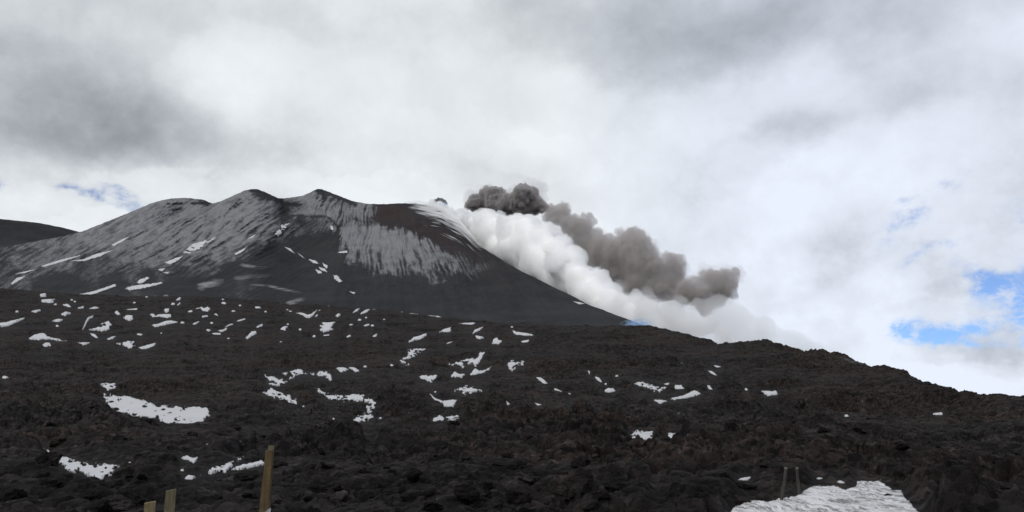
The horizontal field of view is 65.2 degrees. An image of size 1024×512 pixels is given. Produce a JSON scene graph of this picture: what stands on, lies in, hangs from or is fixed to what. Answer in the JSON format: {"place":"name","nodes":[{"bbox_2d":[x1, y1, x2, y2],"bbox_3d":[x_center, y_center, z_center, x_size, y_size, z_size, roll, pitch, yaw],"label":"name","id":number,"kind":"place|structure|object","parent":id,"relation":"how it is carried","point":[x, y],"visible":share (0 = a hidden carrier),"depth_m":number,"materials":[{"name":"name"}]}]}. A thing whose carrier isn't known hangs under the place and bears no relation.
{"place":"outdoors","nodes":[
{"label":"outdoors","id":0,"kind":"place"},
{"bbox_2d":[0,219,77,247],"bbox_3d":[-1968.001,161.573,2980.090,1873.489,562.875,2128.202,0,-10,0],"label":"hill","id":1,"kind":"structure","parent":0,"point":[13,232],"depth_m":2833.58,"materials":[{"name":"black stone"}]},
{"bbox_2d":[0,189,643,326],"bbox_3d":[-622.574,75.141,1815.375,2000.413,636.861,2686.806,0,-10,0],"label":"mountain","id":2,"kind":"structure","parent":0,"point":[415,258],"depth_m":1492.60,"materials":[{"name":"black stone"}]},
{"bbox_2d":[42,255,79,266],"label":"snow patch","id":3,"kind":"object","parent":2,"relation":"on","point":[59,261],"visible":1,"depth_m":1520.68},
{"bbox_2d":[74,250,111,260],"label":"snow patch","id":4,"kind":"object","parent":2,"relation":"on","point":[95,255],"visible":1,"depth_m":1606.52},
{"bbox_2d":[84,284,115,294],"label":"snow patch","id":5,"kind":"object","parent":2,"relation":"on","point":[100,290],"visible":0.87,"depth_m":1191.67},
{"bbox_2d":[137,277,148,283],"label":"snow patch","id":6,"kind":"object","parent":2,"relation":"on","point":[143,280],"visible":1,"depth_m":1292.84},
{"bbox_2d":[126,282,162,291],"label":"snow patch","id":7,"kind":"object","parent":2,"relation":"on","point":[135,287],"visible":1,"depth_m":1227.59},
{"bbox_2d":[164,256,181,263],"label":"snow patch","id":8,"kind":"object","parent":2,"relation":"on","point":[173,260],"visible":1,"depth_m":1516.70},
{"bbox_2d":[182,237,215,253],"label":"snow patch","id":9,"kind":"object","parent":2,"relation":"on","point":[198,245],"visible":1,"depth_m":1681.73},
{"bbox_2d":[275,224,287,235],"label":"snow patch","id":10,"kind":"object","parent":2,"relation":"on","point":[279,232],"visible":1,"depth_m":1724.97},
{"bbox_2d":[466,185,547,218],"bbox_3d":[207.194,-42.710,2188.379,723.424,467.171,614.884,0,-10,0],"label":"ash plume","id":11,"kind":"object","parent":2,"relation":"on","point":[523,200],"visible":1,"depth_m":2372.47,"materials":[{"name":"grey"}]},
{"bbox_2d":[0,288,1023,511],"bbox_3d":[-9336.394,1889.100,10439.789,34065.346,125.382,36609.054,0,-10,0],"label":"ground","id":12,"kind":"structure","parent":0,"point":[221,378],"depth_m":64.98,"materials":[{"name":"stone"}]},
{"bbox_2d":[0,318,24,326],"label":"snow patch","id":13,"kind":"object","parent":12,"relation":"on","point":[4,324],"visible":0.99,"depth_m":363.40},
{"bbox_2d":[0,488,27,500],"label":"lava rock","id":14,"kind":"object","parent":12,"relation":"on","point":[15,493],"visible":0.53,"depth_m":12.46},
{"bbox_2d":[36,469,50,477],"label":"lava rock","id":15,"kind":"object","parent":12,"relation":"on","point":[42,472],"visible":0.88,"depth_m":18.22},
{"bbox_2d":[29,333,65,340],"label":"snow patch","id":16,"kind":"object","parent":12,"relation":"on","point":[38,336],"visible":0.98,"depth_m":293.45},
{"bbox_2d":[41,299,54,302],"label":"snow patch","id":17,"kind":"object","parent":12,"relation":"on","point":[47,300],"visible":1,"depth_m":518.62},
{"bbox_2d":[35,451,62,465],"bbox_3d":[-11.687,5.123,20.125,0.561,0.396,0.493,-1,-10,7],"label":"lava rock","id":18,"kind":"object","parent":12,"relation":"on","point":[50,458],"visible":0.88,"depth_m":20.05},
{"bbox_2d":[38,478,63,487],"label":"lava rock","id":19,"kind":"object","parent":12,"relation":"on","point":[49,482],"visible":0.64,"depth_m":13.89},
{"bbox_2d":[46,422,58,426],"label":"lava rock","id":20,"kind":"object","parent":12,"relation":"on","point":[53,424],"visible":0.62,"depth_m":43.28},
{"bbox_2d":[49,435,67,446],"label":"lava rock","id":21,"kind":"object","parent":12,"relation":"on","point":[57,441],"visible":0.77,"depth_m":31.60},
{"bbox_2d":[63,473,73,479],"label":"lava rock","id":22,"kind":"object","parent":12,"relation":"on","point":[69,476],"visible":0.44,"depth_m":16.51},
{"bbox_2d":[44,448,118,479],"bbox_3d":[-13.628,6.441,25.241,1.357,0.144,16.477,7,-12,-32],"label":"snow patch","id":23,"kind":"object","parent":12,"relation":"on","point":[91,470],"visible":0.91,"depth_m":21.39,"materials":[{"name":"snow"}]},
{"bbox_2d":[76,490,98,497],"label":"lava rock","id":24,"kind":"object","parent":12,"relation":"on","point":[92,493],"visible":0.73,"depth_m":12.92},
{"bbox_2d":[89,321,111,331],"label":"snow patch","id":25,"kind":"object","parent":12,"relation":"on","point":[105,328],"visible":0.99,"depth_m":360.51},
{"bbox_2d":[94,498,109,511],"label":"lava rock","id":26,"kind":"object","parent":12,"relation":"on","point":[101,505],"visible":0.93,"depth_m":12.28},
{"bbox_2d":[101,383,115,389],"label":"snow patch","id":27,"kind":"object","parent":12,"relation":"on","point":[107,387],"visible":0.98,"depth_m":118.75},
{"bbox_2d":[112,435,127,439],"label":"lava rock","id":28,"kind":"object","parent":12,"relation":"on","point":[119,437],"visible":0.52,"depth_m":30.78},
{"bbox_2d":[111,465,135,479],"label":"lava rock","id":29,"kind":"object","parent":12,"relation":"on","point":[119,473],"visible":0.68,"depth_m":17.73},
{"bbox_2d":[116,341,133,348],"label":"snow patch","id":30,"kind":"object","parent":12,"relation":"on","point":[127,344],"visible":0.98,"depth_m":274.35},
{"bbox_2d":[109,490,144,511],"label":"lava rock","id":31,"kind":"object","parent":12,"relation":"on","point":[123,500],"visible":0.93,"depth_m":12.41,"materials":[{"name":"stone"}]},
{"bbox_2d":[123,315,132,320],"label":"snow patch","id":32,"kind":"object","parent":12,"relation":"on","point":[128,317],"visible":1,"depth_m":431.32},
{"bbox_2d":[126,507,143,511],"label":"lava rock","id":33,"kind":"object","parent":12,"relation":"on","point":[140,509],"visible":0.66,"depth_m":11.48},
{"bbox_2d":[136,473,147,480],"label":"lava rock","id":34,"kind":"object","parent":12,"relation":"on","point":[141,476],"visible":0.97,"depth_m":13.45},
{"bbox_2d":[139,343,155,348],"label":"snow patch","id":35,"kind":"object","parent":12,"relation":"on","point":[147,346],"visible":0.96,"depth_m":264.80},
{"bbox_2d":[144,501,155,511],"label":"wooden post","id":36,"kind":"object","parent":12,"relation":"on","point":[149,506],"visible":1,"depth_m":6.50,"materials":[{"name":"brown wood"}]},
{"bbox_2d":[104,393,209,423],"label":"snow patch","id":37,"kind":"object","parent":12,"relation":"on","point":[187,415],"visible":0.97,"depth_m":67.95,"materials":[{"name":"snow"}]},
{"bbox_2d":[150,314,170,317],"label":"snow patch","id":38,"kind":"object","parent":12,"relation":"on","point":[162,315],"visible":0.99,"depth_m":443.78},
{"bbox_2d":[152,320,176,326],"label":"snow patch","id":39,"kind":"object","parent":12,"relation":"on","point":[163,323],"visible":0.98,"depth_m":391.79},
{"bbox_2d":[160,453,176,461],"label":"lava rock","id":40,"kind":"object","parent":12,"relation":"on","point":[168,457],"visible":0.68,"depth_m":21.47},
{"bbox_2d":[164,489,175,511],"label":"wooden post","id":41,"kind":"object","parent":12,"relation":"on","point":[170,498],"visible":1,"depth_m":6.39,"materials":[{"name":"brown wood"}]},
{"bbox_2d":[181,455,197,462],"bbox_3d":[-9.915,6.276,24.650,0.531,0.102,3.872,4,-11,-22],"label":"snow patch","id":42,"kind":"object","parent":12,"relation":"on","point":[191,459],"visible":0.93,"depth_m":24.65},
{"bbox_2d":[212,493,222,499],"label":"lava rock","id":43,"kind":"object","parent":12,"relation":"on","point":[216,496],"visible":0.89,"depth_m":12.99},
{"bbox_2d":[208,458,240,474],"bbox_3d":[-8.130,5.937,22.813,0.510,0.112,7.107,3,-11,-14],"label":"snow patch","id":44,"kind":"object","parent":12,"relation":"on","point":[226,467],"visible":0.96,"depth_m":20.70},
{"bbox_2d":[230,424,240,430],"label":"lava rock","id":45,"kind":"object","parent":12,"relation":"on","point":[237,427],"visible":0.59,"depth_m":42.20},
{"bbox_2d":[233,470,258,480],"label":"lava rock","id":46,"kind":"object","parent":12,"relation":"on","point":[246,475],"visible":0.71,"depth_m":16.34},
{"bbox_2d":[233,460,263,469],"bbox_3d":[-7.273,5.884,22.514,0.551,0.113,3.882,1,-10,-5],"label":"snow patch","id":47,"kind":"object","parent":12,"relation":"on","point":[250,465],"visible":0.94,"depth_m":21.79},
{"bbox_2d":[241,492,259,498],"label":"lava rock","id":48,"kind":"object","parent":12,"relation":"on","point":[251,495],"visible":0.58,"depth_m":12.92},
{"bbox_2d":[246,331,256,338],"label":"snow patch","id":49,"kind":"object","parent":12,"relation":"on","point":[252,333],"visible":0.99,"depth_m":337.59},
{"bbox_2d":[248,494,282,509],"bbox_3d":[-3.785,3.856,12.442,0.471,0.271,0.495,-3,-11,17],"label":"lava rock","id":50,"kind":"object","parent":12,"relation":"on","point":[277,499],"visible":0.41,"depth_m":12.31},
{"bbox_2d":[259,445,273,511],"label":"wooden post","id":51,"kind":"object","parent":12,"relation":"on","point":[265,499],"visible":1,"depth_m":6.48,"materials":[{"name":"brown wood"}]},
{"bbox_2d":[265,374,286,385],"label":"snow patch","id":52,"kind":"object","parent":12,"relation":"on","point":[272,378],"visible":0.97,"depth_m":137.87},
{"bbox_2d":[263,388,296,403],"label":"snow patch","id":53,"kind":"object","parent":12,"relation":"on","point":[282,395],"visible":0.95,"depth_m":96.91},
{"bbox_2d":[270,502,290,511],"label":"lava rock","id":54,"kind":"object","parent":12,"relation":"on","point":[283,507],"visible":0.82,"depth_m":10.92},
{"bbox_2d":[273,459,287,468],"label":"lava rock","id":55,"kind":"object","parent":12,"relation":"on","point":[277,463],"visible":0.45,"depth_m":19.37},
{"bbox_2d":[296,463,314,469],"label":"lava rock","id":56,"kind":"object","parent":12,"relation":"on","point":[310,466],"visible":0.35,"depth_m":18.93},
{"bbox_2d":[297,310,316,317],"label":"snow patch","id":57,"kind":"object","parent":12,"relation":"on","point":[308,315],"visible":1,"depth_m":477.40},
{"bbox_2d":[283,369,331,380],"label":"snow patch","id":58,"kind":"object","parent":12,"relation":"on","point":[299,371],"visible":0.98,"depth_m":164.62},
{"bbox_2d":[311,447,326,455],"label":"lava rock","id":59,"kind":"object","parent":12,"relation":"on","point":[318,451],"visible":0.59,"depth_m":23.72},
{"bbox_2d":[307,479,331,492],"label":"lava rock","id":60,"kind":"object","parent":12,"relation":"on","point":[319,486],"visible":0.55,"depth_m":14.83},
{"bbox_2d":[319,461,331,467],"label":"lava rock","id":61,"kind":"object","parent":12,"relation":"on","point":[323,464],"visible":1,"depth_m":19.16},
{"bbox_2d":[320,322,334,331],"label":"snow patch","id":62,"kind":"object","parent":12,"relation":"on","point":[327,326],"visible":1,"depth_m":391.48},
{"bbox_2d":[332,484,341,490],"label":"lava rock","id":63,"kind":"object","parent":12,"relation":"on","point":[338,487],"visible":1,"depth_m":14.68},
{"bbox_2d":[330,490,348,502],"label":"lava rock","id":64,"kind":"object","parent":12,"relation":"on","point":[340,496],"visible":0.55,"depth_m":14.17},
{"bbox_2d":[337,367,348,371],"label":"snow patch","id":65,"kind":"object","parent":12,"relation":"on","point":[341,369],"visible":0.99,"depth_m":181.57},
{"bbox_2d":[337,502,349,507],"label":"lava rock","id":66,"kind":"object","parent":12,"relation":"on","point":[343,504],"visible":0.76,"depth_m":12.69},
{"bbox_2d":[317,388,375,421],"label":"snow patch","id":67,"kind":"object","parent":12,"relation":"on","point":[354,397],"visible":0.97,"depth_m":90.07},
{"bbox_2d":[330,460,366,475],"bbox_3d":[-3.645,4.837,18.020,0.793,0.482,0.957,1,-10,-4],"label":"lava boulder","id":68,"kind":"object","parent":12,"relation":"on","point":[357,466],"visible":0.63,"depth_m":17.89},
{"bbox_2d":[360,457,371,463],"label":"lava rock","id":69,"kind":"object","parent":12,"relation":"on","point":[367,459],"visible":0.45,"depth_m":20.65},
{"bbox_2d":[366,491,383,499],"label":"lava rock","id":70,"kind":"object","parent":12,"relation":"on","point":[371,494],"visible":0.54,"depth_m":13.76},
{"bbox_2d":[400,348,424,365],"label":"snow patch","id":71,"kind":"object","parent":12,"relation":"on","point":[411,353],"visible":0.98,"depth_m":249.09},
{"bbox_2d":[405,467,422,479],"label":"lava rock","id":72,"kind":"object","parent":12,"relation":"on","point":[412,473],"visible":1,"depth_m":15.74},
{"bbox_2d":[399,486,435,501],"bbox_3d":[-1.563,3.987,13.271,0.607,0.313,0.358,1,-10,-4],"label":"lava rock","id":73,"kind":"object","parent":12,"relation":"on","point":[411,494],"visible":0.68,"depth_m":13.19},
{"bbox_2d":[409,333,426,342],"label":"snow patch","id":74,"kind":"object","parent":12,"relation":"on","point":[418,337],"visible":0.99,"depth_m":333.46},
{"bbox_2d":[419,375,436,382],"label":"snow patch","id":75,"kind":"object","parent":12,"relation":"on","point":[428,378],"visible":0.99,"depth_m":156.67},
{"bbox_2d":[419,498,443,511],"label":"lava rock","id":76,"kind":"object","parent":12,"relation":"on","point":[430,505],"visible":0.95,"depth_m":11.75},
{"bbox_2d":[430,394,456,406],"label":"snow patch","id":77,"kind":"object","parent":12,"relation":"on","point":[448,403],"visible":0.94,"depth_m":87.22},
{"bbox_2d":[433,415,458,420],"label":"snow patch","id":78,"kind":"object","parent":12,"relation":"on","point":[440,417],"visible":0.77,"depth_m":60.68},
{"bbox_2d":[448,420,459,425],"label":"lava rock","id":79,"kind":"object","parent":12,"relation":"on","point":[454,422],"visible":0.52,"depth_m":37.49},
{"bbox_2d":[451,371,464,377],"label":"snow patch","id":80,"kind":"object","parent":12,"relation":"on","point":[454,374],"visible":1,"depth_m":167.15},
{"bbox_2d":[452,480,479,501],"bbox_3d":[-0.735,3.736,12.741,0.434,0.319,0.471,2,-11,-8],"label":"lava rock","id":81,"kind":"object","parent":12,"relation":"on","point":[468,490],"visible":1,"depth_m":12.57,"materials":[{"name":"stone"}]},
{"bbox_2d":[449,352,483,367],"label":"snow patch","id":82,"kind":"object","parent":12,"relation":"on","point":[476,360],"visible":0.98,"depth_m":223.74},
{"bbox_2d":[454,385,481,394],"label":"snow patch","id":83,"kind":"object","parent":12,"relation":"on","point":[470,389],"visible":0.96,"depth_m":122.05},
{"bbox_2d":[466,471,476,479],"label":"lava rock","id":84,"kind":"object","parent":12,"relation":"on","point":[470,473],"visible":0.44,"depth_m":15.50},
{"bbox_2d":[470,368,489,374],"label":"snow patch","id":85,"kind":"object","parent":12,"relation":"on","point":[475,371],"visible":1,"depth_m":181.79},
{"bbox_2d":[477,488,492,498],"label":"lava rock","id":86,"kind":"object","parent":12,"relation":"on","point":[486,492],"visible":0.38,"depth_m":13.29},
{"bbox_2d":[481,481,494,488],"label":"lava rock","id":87,"kind":"object","parent":12,"relation":"on","point":[487,485],"visible":0.75,"depth_m":13.96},
{"bbox_2d":[478,499,503,510],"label":"lava rock","id":88,"kind":"object","parent":12,"relation":"on","point":[497,503],"visible":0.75,"depth_m":11.96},
{"bbox_2d":[500,450,511,456],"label":"lava rock","id":89,"kind":"object","parent":12,"relation":"on","point":[507,453],"visible":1,"depth_m":22.18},
{"bbox_2d":[486,458,529,471],"bbox_3d":[-0.083,4.653,17.755,0.961,0.270,0.746,4,2,-17],"label":"lava boulder","id":90,"kind":"object","parent":12,"relation":"on","point":[505,464],"visible":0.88,"depth_m":17.63,"materials":[{"name":"stone"}]},
{"bbox_2d":[507,360,523,370],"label":"snow patch","id":91,"kind":"object","parent":12,"relation":"on","point":[511,364],"visible":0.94,"depth_m":206.99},
{"bbox_2d":[506,485,532,505],"bbox_3d":[0.119,3.901,12.904,0.428,0.378,0.495,-13,5,-9],"label":"lava rock","id":92,"kind":"object","parent":12,"relation":"on","point":[516,496],"visible":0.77,"depth_m":12.77,"materials":[{"name":"stone"}]},
{"bbox_2d":[513,330,532,335],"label":"snow patch","id":93,"kind":"object","parent":12,"relation":"on","point":[520,333],"visible":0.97,"depth_m":357.50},
{"bbox_2d":[516,472,533,483],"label":"lava rock","id":94,"kind":"object","parent":12,"relation":"on","point":[523,477],"visible":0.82,"depth_m":14.71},
{"bbox_2d":[515,507,537,511],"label":"lava rock","id":95,"kind":"object","parent":12,"relation":"on","point":[524,509],"visible":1,"depth_m":11.15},
{"bbox_2d":[522,434,532,440],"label":"lava rock","id":96,"kind":"object","parent":12,"relation":"on","point":[526,437],"visible":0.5,"depth_m":31.21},
{"bbox_2d":[539,498,550,504],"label":"lava rock","id":97,"kind":"object","parent":12,"relation":"on","point":[545,501],"visible":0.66,"depth_m":12.93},
{"bbox_2d":[548,468,599,503],"bbox_3d":[1.095,4.101,14.167,0.698,0.682,0.864,8,-13,-37],"label":"lava boulder","id":98,"kind":"object","parent":12,"relation":"on","point":[567,487],"visible":0.8,"depth_m":14.04,"materials":[{"name":"stone"}]},
{"bbox_2d":[570,455,590,467],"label":"lava rock","id":99,"kind":"object","parent":12,"relation":"on","point":[580,461],"visible":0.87,"depth_m":17.30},
{"bbox_2d":[580,494,598,510],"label":"lava rock","id":100,"kind":"object","parent":12,"relation":"on","point":[588,502],"visible":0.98,"depth_m":12.44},
{"bbox_2d":[584,490,609,500],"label":"lava rock","id":101,"kind":"object","parent":12,"relation":"on","point":[600,495],"visible":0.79,"depth_m":12.68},
{"bbox_2d":[604,476,629,491],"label":"lava rock","id":102,"kind":"object","parent":12,"relation":"on","point":[613,484],"visible":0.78,"depth_m":13.48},
{"bbox_2d":[632,430,652,439],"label":"snow patch","id":103,"kind":"object","parent":12,"relation":"on","point":[646,435],"visible":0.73,"depth_m":42.69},
{"bbox_2d":[634,382,666,392],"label":"snow patch","id":104,"kind":"object","parent":12,"relation":"on","point":[647,386],"visible":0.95,"depth_m":127.41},
{"bbox_2d":[670,390,699,399],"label":"snow patch","id":105,"kind":"object","parent":12,"relation":"on","point":[692,393],"visible":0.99,"depth_m":108.75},
{"bbox_2d":[734,494,750,505],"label":"lava boulder","id":106,"kind":"object","parent":12,"relation":"on","point":[739,500],"visible":0.57,"depth_m":13.50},
{"bbox_2d":[733,482,756,489],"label":"lava rock","id":107,"kind":"object","parent":12,"relation":"on","point":[743,485],"visible":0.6,"depth_m":15.24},
{"bbox_2d":[756,492,773,501],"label":"lava boulder","id":108,"kind":"object","parent":12,"relation":"on","point":[763,496],"visible":0.73,"depth_m":13.81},
{"bbox_2d":[762,391,777,395],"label":"snow patch","id":109,"kind":"object","parent":12,"relation":"on","point":[770,393],"visible":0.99,"depth_m":115.96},
{"bbox_2d":[780,467,786,499],"bbox_3d":[4.677,4.006,13.799,0.068,0.722,0.077,7,-8,19],"label":"thin stake","id":110,"kind":"object","parent":12,"relation":"on","point":[783,484],"visible":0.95,"depth_m":13.79,"materials":[{"name":"grey wood"}]},
{"bbox_2d":[795,467,800,494],"bbox_3d":[5.281,4.228,14.750,0.068,0.648,0.071,-4,-11,19],"label":"thin stake","id":111,"kind":"object","parent":12,"relation":"on","point":[798,482],"visible":0.9,"depth_m":14.75,"materials":[{"name":"grey wood"}]},
{"bbox_2d":[792,402,805,408],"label":"lava boulder","id":112,"kind":"object","parent":12,"relation":"on","point":[800,405],"visible":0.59,"depth_m":83.16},
{"bbox_2d":[817,424,830,432],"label":"lava rock","id":113,"kind":"object","parent":12,"relation":"on","point":[823,428],"visible":0.95,"depth_m":46.78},
{"bbox_2d":[731,479,917,511],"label":"snow patch","id":114,"kind":"object","parent":12,"relation":"on","point":[864,496],"visible":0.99,"depth_m":13.60,"materials":[{"name":"snow"}]},
{"bbox_2d":[851,427,866,433],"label":"lava rock","id":115,"kind":"object","parent":12,"relation":"on","point":[860,429],"visible":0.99,"depth_m":48.74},
{"bbox_2d":[891,441,909,449],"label":"lava rock","id":116,"kind":"object","parent":12,"relation":"on","point":[898,445],"visible":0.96,"depth_m":28.27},
{"bbox_2d":[999,483,1012,489],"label":"lava rock","id":117,"kind":"object","parent":12,"relation":"on","point":[1004,486],"visible":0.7,"depth_m":12.80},
{"bbox_2d":[1011,450,1021,455],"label":"lava rock","id":118,"kind":"object","parent":12,"relation":"on","point":[1015,452],"visible":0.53,"depth_m":39.62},
{"bbox_2d":[0,0,1023,395],"label":"sky","id":119,"kind":"structure","parent":0,"point":[842,176],"materials":[{"name":"white"}]},
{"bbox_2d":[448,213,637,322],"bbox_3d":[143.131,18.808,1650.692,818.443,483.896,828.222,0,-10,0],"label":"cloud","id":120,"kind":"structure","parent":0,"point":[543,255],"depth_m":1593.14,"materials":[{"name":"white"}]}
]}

